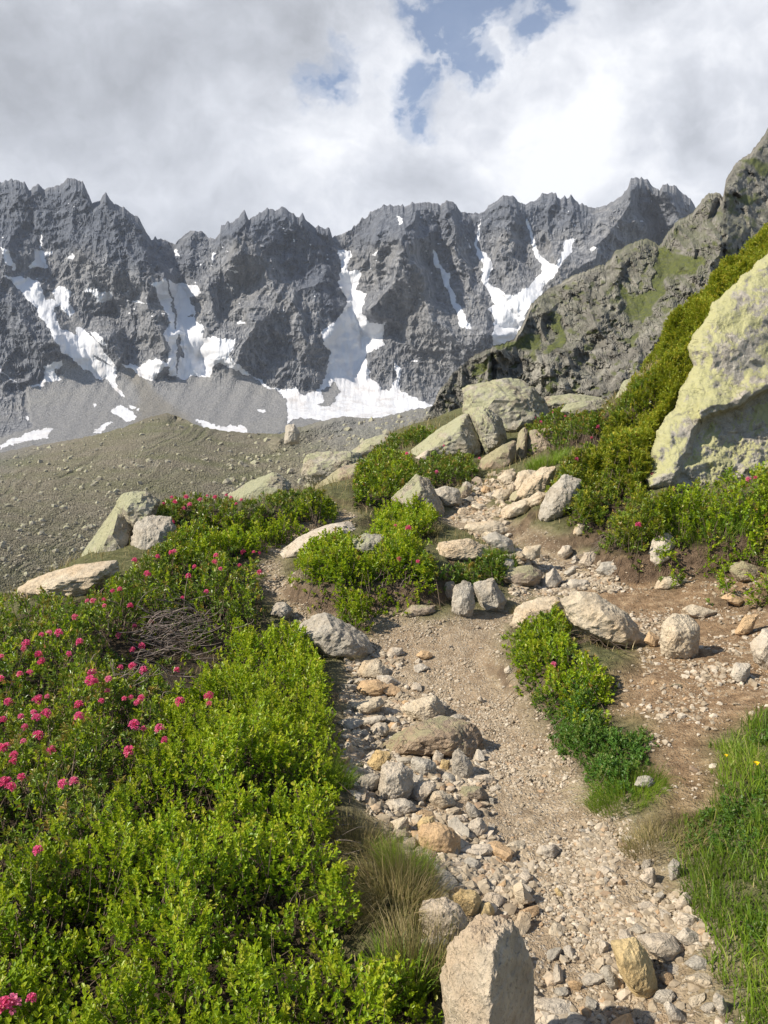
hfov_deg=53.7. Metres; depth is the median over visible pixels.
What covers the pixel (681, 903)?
rock
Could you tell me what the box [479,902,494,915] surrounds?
rock
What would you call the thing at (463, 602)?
rock
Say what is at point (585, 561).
rock
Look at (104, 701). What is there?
alpenrose shrub
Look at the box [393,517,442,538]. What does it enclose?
grass tuft
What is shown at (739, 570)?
rock
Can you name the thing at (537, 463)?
grass tuft
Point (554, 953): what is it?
stone
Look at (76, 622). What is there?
alpenrose shrub
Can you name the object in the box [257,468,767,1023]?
gravel
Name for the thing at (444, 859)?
stone
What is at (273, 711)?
bilberry cover
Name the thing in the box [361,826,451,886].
grass tuft
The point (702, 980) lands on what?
stone
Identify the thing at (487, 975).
boulder
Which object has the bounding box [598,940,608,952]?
stone
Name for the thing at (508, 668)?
rock
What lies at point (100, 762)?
alpenrose shrub
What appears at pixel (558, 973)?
stone
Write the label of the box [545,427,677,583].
alpenrose shrub
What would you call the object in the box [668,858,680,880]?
rock
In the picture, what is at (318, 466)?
boulder
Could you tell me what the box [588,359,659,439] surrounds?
alpenrose shrub
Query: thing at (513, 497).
stone
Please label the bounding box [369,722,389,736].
rock
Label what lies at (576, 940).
stone
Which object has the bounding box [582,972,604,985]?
stone
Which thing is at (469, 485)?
rock
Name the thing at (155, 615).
dead branches
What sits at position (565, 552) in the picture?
rock
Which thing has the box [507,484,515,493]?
rock
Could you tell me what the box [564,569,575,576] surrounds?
stone
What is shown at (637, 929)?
stone
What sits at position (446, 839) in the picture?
rock
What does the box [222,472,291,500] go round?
boulder
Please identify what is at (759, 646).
rock
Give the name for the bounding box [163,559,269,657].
alpenrose shrub
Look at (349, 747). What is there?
stone
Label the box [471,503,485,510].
stone
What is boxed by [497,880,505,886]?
stone
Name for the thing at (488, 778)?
stone
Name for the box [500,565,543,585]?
rock
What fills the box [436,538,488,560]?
rock
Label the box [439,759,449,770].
rock
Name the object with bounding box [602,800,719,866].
grass tuft
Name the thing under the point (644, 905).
stone
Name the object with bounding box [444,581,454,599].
rock
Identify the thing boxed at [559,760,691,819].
grass tuft
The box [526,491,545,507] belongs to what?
rock
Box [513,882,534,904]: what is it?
stone
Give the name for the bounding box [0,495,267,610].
alpenrose shrub
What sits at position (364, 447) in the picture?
boulder
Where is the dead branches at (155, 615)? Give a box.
[90,572,253,664]
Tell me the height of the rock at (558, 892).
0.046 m
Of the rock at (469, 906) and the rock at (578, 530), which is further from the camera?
the rock at (578, 530)
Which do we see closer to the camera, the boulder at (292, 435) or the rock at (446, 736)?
the rock at (446, 736)
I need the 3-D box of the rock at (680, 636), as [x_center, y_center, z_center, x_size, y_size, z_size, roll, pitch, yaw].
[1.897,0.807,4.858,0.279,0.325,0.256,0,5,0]
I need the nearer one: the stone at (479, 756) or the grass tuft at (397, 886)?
the grass tuft at (397, 886)
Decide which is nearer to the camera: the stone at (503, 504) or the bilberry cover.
the bilberry cover
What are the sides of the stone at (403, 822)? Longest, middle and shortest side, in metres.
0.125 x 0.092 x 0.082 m
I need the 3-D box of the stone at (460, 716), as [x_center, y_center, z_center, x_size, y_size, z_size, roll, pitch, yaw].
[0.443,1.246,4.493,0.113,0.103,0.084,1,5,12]
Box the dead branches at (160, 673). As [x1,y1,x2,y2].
[77,650,192,702]
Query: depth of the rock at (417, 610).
6.04 m
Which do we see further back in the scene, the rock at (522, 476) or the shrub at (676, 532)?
the rock at (522, 476)
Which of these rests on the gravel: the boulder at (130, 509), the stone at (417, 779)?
the stone at (417, 779)
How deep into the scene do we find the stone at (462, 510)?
9.64 m
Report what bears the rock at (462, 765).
on the gravel
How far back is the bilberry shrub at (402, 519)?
8.50 m
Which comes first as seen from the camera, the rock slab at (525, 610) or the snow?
the rock slab at (525, 610)
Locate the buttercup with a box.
[753,761,759,787]
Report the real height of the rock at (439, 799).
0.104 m
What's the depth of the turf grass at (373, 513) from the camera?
8.83 m
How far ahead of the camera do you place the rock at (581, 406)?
13.60 m
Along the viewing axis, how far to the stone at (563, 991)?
2.30 m
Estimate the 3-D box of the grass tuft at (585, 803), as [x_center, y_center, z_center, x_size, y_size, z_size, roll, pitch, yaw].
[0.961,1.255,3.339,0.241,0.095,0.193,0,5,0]
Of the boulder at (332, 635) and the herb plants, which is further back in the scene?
the boulder at (332, 635)
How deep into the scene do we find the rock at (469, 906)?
2.61 m
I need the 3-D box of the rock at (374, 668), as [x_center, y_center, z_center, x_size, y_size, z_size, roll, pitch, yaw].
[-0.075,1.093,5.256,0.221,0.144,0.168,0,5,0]
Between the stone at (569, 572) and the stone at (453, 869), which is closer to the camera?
the stone at (453, 869)
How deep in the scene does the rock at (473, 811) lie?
3.30 m
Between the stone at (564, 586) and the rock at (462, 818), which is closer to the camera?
the rock at (462, 818)
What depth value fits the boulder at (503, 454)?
12.29 m
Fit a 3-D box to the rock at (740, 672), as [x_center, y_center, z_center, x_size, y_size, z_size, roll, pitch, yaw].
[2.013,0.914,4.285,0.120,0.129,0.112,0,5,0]
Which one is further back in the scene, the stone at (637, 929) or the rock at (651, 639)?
the rock at (651, 639)
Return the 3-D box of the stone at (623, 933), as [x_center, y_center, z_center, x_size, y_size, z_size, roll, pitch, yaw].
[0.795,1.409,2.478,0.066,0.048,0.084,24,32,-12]
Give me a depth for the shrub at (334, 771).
3.30 m
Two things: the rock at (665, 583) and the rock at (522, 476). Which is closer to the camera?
the rock at (665, 583)
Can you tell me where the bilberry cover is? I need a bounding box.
[0,616,443,1023]
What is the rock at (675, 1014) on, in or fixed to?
on the ground at (542, 941)
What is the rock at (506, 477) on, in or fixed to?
on the gravel
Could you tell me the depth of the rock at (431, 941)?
2.38 m
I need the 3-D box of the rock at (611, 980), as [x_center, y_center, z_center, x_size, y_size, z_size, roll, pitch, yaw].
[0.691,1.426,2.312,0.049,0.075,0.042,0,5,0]
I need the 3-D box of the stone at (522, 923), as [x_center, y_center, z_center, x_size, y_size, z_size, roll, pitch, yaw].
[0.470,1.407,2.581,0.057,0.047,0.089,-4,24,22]
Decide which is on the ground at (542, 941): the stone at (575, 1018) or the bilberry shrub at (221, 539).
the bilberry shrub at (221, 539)
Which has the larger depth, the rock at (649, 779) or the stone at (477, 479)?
the stone at (477, 479)
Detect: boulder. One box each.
[81,491,160,555]
[130,515,176,549]
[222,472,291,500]
[284,424,299,444]
[294,612,374,658]
[301,451,362,486]
[316,461,363,486]
[346,533,387,556]
[351,434,395,457]
[391,474,444,516]
[408,406,506,455]
[440,913,534,1023]
[462,378,550,431]
[478,440,516,469]
[516,427,555,458]
[616,373,641,397]
[645,254,767,489]
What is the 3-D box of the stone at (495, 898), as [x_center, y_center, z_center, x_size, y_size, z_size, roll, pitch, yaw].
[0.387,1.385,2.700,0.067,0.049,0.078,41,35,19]
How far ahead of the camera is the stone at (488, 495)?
10.11 m
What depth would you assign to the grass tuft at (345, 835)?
2.88 m
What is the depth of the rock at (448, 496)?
9.91 m
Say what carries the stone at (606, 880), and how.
on the gravel
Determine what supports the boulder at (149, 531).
on the ground at (542, 941)
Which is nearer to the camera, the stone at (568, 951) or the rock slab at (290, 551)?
the stone at (568, 951)
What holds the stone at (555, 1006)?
on the ground at (542, 941)
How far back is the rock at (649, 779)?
3.26 m
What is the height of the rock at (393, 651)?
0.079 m
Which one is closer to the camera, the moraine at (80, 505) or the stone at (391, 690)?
the stone at (391, 690)
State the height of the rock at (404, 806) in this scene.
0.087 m
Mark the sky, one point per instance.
(189, 115)
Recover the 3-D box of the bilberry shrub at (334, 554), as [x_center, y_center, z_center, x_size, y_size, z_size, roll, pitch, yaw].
[-0.143,0.472,6.959,1.586,0.811,2.462,0,5,0]
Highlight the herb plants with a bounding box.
[684,725,767,954]
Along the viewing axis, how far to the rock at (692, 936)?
2.38 m
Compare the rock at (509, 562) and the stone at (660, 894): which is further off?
the rock at (509, 562)
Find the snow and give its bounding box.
[0,200,673,448]
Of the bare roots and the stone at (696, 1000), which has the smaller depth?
the stone at (696, 1000)
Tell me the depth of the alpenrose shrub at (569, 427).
11.82 m
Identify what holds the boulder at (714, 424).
on the ground at (542, 941)
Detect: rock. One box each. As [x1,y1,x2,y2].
[270,602,292,619]
[351,696,384,714]
[356,679,387,696]
[356,773,380,791]
[358,659,388,678]
[362,715,386,725]
[367,750,391,770]
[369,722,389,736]
[378,761,413,800]
[382,715,483,756]
[387,647,404,655]
[390,798,416,813]
[400,605,435,616]
[401,695,444,721]
[410,757,436,774]
[411,781,436,801]
[414,816,435,830]
[415,450,428,462]
[416,650,432,659]
[418,822,460,853]
[419,897,467,941]
[421,936,449,956]
[428,790,455,808]
[432,750,443,761]
[435,486,461,506]
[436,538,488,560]
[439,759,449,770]
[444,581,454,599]
[448,815,468,821]
[451,580,474,617]
[452,748,472,777]
[453,888,481,915]
[459,484,469,498]
[460,786,488,799]
[462,481,471,493]
[465,802,481,818]
[468,817,487,836]
[473,578,506,610]
[476,696,483,702]
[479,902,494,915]
[481,486,489,493]
[482,531,515,553]
[491,489,509,500]
[497,470,516,485]
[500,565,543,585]
[503,558,513,567]
[504,665,511,673]
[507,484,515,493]
[514,469,535,490]
[522,545,540,560]
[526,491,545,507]
[536,843,560,857]
[538,474,581,521]
[542,567,561,588]
[554,888,563,896]
[557,545,572,559]
[561,401,602,416]
[567,579,589,588]
[574,523,584,535]
[579,551,595,567]
[596,561,616,575]
[603,969,618,990]
[611,937,658,998]
[634,775,654,788]
[638,932,683,962]
[639,867,655,888]
[644,631,659,646]
[648,533,675,565]
[654,576,688,589]
[660,613,699,658]
[663,1001,686,1023]
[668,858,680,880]
[675,892,693,910]
[675,927,698,945]
[676,927,695,944]
[682,604,717,618]
[713,993,728,1016]
[721,593,743,606]
[729,561,762,581]
[730,662,750,682]
[735,614,758,635]
[749,628,767,669]
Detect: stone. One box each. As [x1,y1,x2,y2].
[334,757,349,766]
[336,718,364,729]
[339,684,356,690]
[343,710,348,716]
[343,741,354,752]
[357,729,369,736]
[362,746,370,750]
[365,750,374,759]
[376,675,400,684]
[383,683,402,696]
[383,716,397,722]
[384,799,394,810]
[391,817,408,830]
[396,757,411,764]
[410,683,421,691]
[412,774,423,789]
[413,663,428,672]
[415,809,435,817]
[437,869,458,892]
[438,853,447,861]
[442,772,455,782]
[448,817,469,836]
[450,714,468,720]
[451,867,459,872]
[457,507,467,514]
[460,843,492,855]
[464,496,474,500]
[464,857,480,868]
[471,476,483,483]
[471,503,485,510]
[473,749,484,761]
[480,774,496,783]
[482,892,503,907]
[485,492,492,498]
[486,841,513,861]
[488,824,494,832]
[489,785,500,791]
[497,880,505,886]
[499,502,507,507]
[506,840,524,849]
[509,490,520,501]
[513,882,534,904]
[514,911,531,934]
[517,882,531,892]
[518,870,531,882]
[519,905,538,917]
[534,997,571,1014]
[547,947,561,961]
[549,921,567,935]
[553,963,562,983]
[554,987,569,996]
[560,583,569,589]
[563,945,575,960]
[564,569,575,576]
[564,1012,589,1023]
[568,980,582,990]
[571,556,578,563]
[572,937,582,944]
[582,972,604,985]
[585,996,597,1011]
[593,1019,600,1023]
[598,866,612,875]
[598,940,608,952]
[600,965,611,973]
[604,876,609,886]
[611,1013,634,1023]
[618,929,634,938]
[629,923,646,933]
[631,1002,645,1018]
[636,1010,656,1023]
[638,901,655,910]
[641,859,653,869]
[653,989,674,1004]
[654,891,663,898]
[659,909,670,918]
[659,971,673,984]
[667,963,678,973]
[671,927,678,935]
[676,912,696,928]
[683,972,712,987]
[684,955,706,970]
[689,992,705,1006]
[699,1002,715,1012]
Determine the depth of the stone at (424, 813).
3.24 m
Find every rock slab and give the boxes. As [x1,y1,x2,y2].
[14,560,119,597]
[279,521,355,558]
[464,521,507,534]
[501,498,530,518]
[509,596,563,628]
[516,466,555,500]
[544,393,606,409]
[560,590,645,646]
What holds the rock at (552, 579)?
on the ground at (542, 941)
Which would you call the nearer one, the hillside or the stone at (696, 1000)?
the stone at (696, 1000)
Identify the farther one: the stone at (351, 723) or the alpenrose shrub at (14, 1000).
the stone at (351, 723)
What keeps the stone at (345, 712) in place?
on the ground at (542, 941)
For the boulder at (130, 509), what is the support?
on the ground at (542, 941)
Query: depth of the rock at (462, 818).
3.23 m
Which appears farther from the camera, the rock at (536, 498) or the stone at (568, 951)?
the rock at (536, 498)
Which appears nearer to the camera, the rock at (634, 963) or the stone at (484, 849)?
the rock at (634, 963)
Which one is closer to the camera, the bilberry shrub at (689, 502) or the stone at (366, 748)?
the stone at (366, 748)
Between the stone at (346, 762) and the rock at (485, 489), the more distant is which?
the rock at (485, 489)
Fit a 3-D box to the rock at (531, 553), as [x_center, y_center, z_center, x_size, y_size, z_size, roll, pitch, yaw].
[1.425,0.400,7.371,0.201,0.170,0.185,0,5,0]
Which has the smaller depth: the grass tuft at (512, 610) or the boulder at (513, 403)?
the grass tuft at (512, 610)
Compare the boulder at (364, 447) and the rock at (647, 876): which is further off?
the boulder at (364, 447)
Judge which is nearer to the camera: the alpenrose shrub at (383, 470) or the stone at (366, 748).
the stone at (366, 748)
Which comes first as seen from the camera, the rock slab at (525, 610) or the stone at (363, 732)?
the stone at (363, 732)
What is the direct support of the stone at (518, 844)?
on the gravel
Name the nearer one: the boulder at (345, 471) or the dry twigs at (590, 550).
the dry twigs at (590, 550)
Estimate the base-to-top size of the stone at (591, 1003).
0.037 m
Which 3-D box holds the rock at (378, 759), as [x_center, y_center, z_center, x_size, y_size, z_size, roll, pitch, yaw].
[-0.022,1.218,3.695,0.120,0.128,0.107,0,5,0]
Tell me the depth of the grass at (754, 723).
2.60 m
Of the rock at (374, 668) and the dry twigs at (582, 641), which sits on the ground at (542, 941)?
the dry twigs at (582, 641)
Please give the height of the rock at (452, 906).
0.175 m
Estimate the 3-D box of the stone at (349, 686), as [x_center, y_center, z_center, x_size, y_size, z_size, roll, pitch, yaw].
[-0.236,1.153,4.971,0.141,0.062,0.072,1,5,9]
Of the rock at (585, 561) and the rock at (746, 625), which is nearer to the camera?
the rock at (746, 625)
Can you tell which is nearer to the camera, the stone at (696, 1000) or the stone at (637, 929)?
the stone at (696, 1000)
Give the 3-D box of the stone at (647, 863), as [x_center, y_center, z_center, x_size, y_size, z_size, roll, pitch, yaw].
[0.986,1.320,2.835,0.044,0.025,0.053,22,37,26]
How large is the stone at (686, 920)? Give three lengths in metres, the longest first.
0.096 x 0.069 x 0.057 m
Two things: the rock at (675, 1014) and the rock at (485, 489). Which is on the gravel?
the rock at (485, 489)
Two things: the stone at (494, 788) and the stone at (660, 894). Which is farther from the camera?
the stone at (494, 788)
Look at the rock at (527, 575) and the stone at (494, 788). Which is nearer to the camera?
the stone at (494, 788)
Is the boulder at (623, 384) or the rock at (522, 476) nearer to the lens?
the rock at (522, 476)
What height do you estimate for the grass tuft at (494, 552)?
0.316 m
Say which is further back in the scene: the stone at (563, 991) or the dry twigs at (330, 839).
the dry twigs at (330, 839)
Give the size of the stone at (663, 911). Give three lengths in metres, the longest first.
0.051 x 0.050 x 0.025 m
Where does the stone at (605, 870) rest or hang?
on the gravel
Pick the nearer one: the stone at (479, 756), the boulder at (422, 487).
the stone at (479, 756)
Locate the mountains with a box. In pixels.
[0,177,695,452]
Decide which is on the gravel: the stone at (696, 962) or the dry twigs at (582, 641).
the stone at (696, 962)
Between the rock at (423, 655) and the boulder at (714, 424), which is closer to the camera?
the rock at (423, 655)
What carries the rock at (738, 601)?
on the ground at (542, 941)
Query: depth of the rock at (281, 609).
6.04 m
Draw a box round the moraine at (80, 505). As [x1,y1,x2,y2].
[0,406,430,595]
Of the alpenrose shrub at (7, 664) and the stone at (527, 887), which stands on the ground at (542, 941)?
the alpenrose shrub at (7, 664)
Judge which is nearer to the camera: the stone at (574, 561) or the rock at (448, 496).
the stone at (574, 561)
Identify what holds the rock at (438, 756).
on the ground at (542, 941)
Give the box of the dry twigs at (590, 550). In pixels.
[534,519,638,570]
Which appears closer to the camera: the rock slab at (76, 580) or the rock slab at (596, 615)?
the rock slab at (596, 615)
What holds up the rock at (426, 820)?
on the gravel
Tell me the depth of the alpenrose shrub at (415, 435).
15.46 m
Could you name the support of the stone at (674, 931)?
on the gravel
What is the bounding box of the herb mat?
[529,679,658,800]
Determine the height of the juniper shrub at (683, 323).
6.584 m
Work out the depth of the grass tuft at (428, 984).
2.17 m
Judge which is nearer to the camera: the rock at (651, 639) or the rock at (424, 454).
the rock at (651, 639)
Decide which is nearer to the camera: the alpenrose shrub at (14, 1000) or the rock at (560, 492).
the alpenrose shrub at (14, 1000)
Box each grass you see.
[1,355,757,1009]
[660,702,767,1023]
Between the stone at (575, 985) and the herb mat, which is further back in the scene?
the herb mat
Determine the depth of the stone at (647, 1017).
2.17 m
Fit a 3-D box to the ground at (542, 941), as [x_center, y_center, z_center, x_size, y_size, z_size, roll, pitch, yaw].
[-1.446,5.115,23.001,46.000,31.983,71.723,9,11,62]
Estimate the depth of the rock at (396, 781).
3.33 m
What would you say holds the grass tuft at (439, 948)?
on the ground at (542, 941)
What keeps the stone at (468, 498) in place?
on the gravel
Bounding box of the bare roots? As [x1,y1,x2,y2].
[372,564,429,604]
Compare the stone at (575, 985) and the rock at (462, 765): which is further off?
the rock at (462, 765)
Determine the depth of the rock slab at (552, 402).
16.54 m
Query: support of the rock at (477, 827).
on the ground at (542, 941)
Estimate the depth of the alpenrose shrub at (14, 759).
3.14 m
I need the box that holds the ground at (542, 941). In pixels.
[0,337,767,1023]
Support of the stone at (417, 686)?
on the ground at (542, 941)
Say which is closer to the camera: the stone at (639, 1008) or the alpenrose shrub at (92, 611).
the stone at (639, 1008)
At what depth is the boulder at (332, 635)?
5.43 m
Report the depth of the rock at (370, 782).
3.38 m
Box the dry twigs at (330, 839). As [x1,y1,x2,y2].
[275,808,374,899]
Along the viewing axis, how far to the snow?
1231.25 m
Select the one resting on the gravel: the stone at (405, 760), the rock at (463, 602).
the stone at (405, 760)
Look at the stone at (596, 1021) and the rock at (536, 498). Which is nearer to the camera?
the stone at (596, 1021)
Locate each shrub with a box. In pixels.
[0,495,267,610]
[0,575,156,671]
[0,585,100,660]
[0,613,171,751]
[0,659,183,777]
[0,700,100,829]
[0,744,107,898]
[0,776,153,1015]
[49,603,195,690]
[63,691,213,817]
[85,556,214,630]
[141,486,336,582]
[162,492,339,575]
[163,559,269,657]
[280,523,445,637]
[350,444,420,514]
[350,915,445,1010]
[370,492,441,553]
[373,424,436,449]
[402,416,599,487]
[416,522,640,609]
[498,601,618,740]
[523,403,609,457]
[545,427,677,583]
[581,223,767,504]
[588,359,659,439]
[643,460,767,613]
[670,488,763,555]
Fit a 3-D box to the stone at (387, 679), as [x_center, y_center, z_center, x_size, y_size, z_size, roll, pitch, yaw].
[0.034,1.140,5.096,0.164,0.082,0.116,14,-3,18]
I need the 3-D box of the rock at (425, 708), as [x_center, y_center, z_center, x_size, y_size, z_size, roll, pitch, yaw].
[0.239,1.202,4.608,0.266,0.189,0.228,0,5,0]
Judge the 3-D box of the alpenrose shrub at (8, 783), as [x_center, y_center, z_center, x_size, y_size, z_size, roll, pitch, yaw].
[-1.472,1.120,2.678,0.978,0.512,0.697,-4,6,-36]
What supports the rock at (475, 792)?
on the gravel
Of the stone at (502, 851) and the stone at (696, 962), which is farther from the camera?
the stone at (502, 851)
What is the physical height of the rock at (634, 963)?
0.230 m
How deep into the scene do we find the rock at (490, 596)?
6.27 m
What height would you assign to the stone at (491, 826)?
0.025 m
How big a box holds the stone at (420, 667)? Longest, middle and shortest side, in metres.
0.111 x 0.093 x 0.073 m
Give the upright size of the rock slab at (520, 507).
0.274 m
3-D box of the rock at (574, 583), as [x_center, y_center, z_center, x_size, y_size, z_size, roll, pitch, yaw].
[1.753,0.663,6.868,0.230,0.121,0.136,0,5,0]
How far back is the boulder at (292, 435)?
150.01 m
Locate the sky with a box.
[0,0,767,243]
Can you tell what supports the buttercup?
on the ground at (542, 941)
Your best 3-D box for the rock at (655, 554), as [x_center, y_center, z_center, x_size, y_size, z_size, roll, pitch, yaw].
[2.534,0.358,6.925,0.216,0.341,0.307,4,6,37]
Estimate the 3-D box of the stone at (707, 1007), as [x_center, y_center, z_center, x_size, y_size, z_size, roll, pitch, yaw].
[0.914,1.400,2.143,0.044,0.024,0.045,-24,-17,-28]
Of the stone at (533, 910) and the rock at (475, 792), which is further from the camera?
the rock at (475, 792)
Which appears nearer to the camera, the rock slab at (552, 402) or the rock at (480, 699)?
the rock at (480, 699)
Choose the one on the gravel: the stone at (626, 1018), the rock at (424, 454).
the stone at (626, 1018)
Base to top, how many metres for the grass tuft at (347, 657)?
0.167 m
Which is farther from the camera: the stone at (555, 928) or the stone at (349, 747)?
the stone at (349, 747)
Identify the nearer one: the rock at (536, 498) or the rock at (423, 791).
the rock at (423, 791)
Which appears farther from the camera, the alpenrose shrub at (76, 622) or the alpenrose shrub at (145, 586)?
the alpenrose shrub at (145, 586)
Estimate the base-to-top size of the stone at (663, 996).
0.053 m
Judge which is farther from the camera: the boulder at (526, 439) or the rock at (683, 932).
the boulder at (526, 439)
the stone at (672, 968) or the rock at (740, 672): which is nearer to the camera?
the stone at (672, 968)
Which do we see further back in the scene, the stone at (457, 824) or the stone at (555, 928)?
the stone at (457, 824)
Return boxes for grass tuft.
[273,833,476,954]
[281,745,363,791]
[314,805,416,860]
[322,651,367,659]
[360,889,472,1001]
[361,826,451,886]
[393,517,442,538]
[481,546,519,575]
[508,602,521,613]
[523,442,576,470]
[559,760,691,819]
[580,786,621,809]
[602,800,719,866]
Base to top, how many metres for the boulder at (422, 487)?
0.589 m
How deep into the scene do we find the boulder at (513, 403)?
15.10 m
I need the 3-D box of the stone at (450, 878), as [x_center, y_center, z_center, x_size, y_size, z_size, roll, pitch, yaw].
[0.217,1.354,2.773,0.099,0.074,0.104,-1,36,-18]
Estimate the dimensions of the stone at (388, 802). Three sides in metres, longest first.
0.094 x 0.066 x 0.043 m
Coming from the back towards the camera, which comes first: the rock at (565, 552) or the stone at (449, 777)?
the rock at (565, 552)
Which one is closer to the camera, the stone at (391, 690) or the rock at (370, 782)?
the rock at (370, 782)
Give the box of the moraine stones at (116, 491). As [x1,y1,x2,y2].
[0,409,427,592]
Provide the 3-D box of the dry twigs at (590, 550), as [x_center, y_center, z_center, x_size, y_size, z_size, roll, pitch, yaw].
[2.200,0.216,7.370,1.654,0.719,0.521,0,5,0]
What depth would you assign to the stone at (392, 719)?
4.47 m
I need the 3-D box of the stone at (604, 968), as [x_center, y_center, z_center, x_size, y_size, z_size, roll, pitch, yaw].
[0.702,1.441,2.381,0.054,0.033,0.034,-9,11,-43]
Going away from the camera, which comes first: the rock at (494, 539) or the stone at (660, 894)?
the stone at (660, 894)
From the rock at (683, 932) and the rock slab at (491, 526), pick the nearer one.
the rock at (683, 932)
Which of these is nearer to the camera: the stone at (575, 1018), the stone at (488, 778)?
the stone at (575, 1018)
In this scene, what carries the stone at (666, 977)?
on the gravel
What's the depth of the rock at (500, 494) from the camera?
9.80 m
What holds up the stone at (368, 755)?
on the gravel
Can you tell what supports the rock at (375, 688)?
on the ground at (542, 941)
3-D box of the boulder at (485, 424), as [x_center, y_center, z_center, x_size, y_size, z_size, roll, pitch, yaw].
[1.313,-1.416,13.742,1.852,0.997,1.150,0,5,0]
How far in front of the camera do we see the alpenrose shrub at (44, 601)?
5.29 m
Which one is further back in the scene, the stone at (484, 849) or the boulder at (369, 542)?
the boulder at (369, 542)
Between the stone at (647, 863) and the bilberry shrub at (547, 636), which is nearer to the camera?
the stone at (647, 863)
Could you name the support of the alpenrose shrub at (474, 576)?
on the ground at (542, 941)
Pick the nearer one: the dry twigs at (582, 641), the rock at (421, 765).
the rock at (421, 765)
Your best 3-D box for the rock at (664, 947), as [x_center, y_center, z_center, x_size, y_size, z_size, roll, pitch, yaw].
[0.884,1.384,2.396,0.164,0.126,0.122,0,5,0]
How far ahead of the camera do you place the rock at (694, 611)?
5.96 m
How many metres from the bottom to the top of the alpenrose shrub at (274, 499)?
1.371 m
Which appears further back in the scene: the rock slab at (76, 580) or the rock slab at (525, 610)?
the rock slab at (76, 580)
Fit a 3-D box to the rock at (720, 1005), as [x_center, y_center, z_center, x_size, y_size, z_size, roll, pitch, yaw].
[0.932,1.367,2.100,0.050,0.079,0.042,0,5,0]
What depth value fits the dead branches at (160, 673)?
3.99 m
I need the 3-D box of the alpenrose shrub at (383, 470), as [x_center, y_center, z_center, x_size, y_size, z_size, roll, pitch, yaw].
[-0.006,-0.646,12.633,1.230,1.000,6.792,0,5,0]
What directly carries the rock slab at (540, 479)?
on the ground at (542, 941)
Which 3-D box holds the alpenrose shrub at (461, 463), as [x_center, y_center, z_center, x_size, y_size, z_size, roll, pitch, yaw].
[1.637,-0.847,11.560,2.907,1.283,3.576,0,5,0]
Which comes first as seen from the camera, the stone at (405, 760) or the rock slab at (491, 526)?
the stone at (405, 760)
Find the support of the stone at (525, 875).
on the gravel
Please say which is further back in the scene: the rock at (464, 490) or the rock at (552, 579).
the rock at (464, 490)
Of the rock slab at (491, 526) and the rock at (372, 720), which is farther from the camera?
the rock slab at (491, 526)
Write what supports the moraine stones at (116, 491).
on the moraine at (80, 505)
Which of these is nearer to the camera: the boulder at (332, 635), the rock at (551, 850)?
the rock at (551, 850)
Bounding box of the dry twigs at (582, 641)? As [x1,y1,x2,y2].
[527,630,644,654]
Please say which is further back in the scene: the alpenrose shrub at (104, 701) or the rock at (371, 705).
the rock at (371, 705)
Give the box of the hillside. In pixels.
[420,128,767,421]
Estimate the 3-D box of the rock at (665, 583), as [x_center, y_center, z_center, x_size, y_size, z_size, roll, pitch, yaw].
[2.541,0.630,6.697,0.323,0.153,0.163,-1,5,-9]
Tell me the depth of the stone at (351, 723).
4.31 m
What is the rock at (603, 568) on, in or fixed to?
on the ground at (542, 941)
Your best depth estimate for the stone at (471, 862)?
2.90 m
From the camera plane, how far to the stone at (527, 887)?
2.78 m

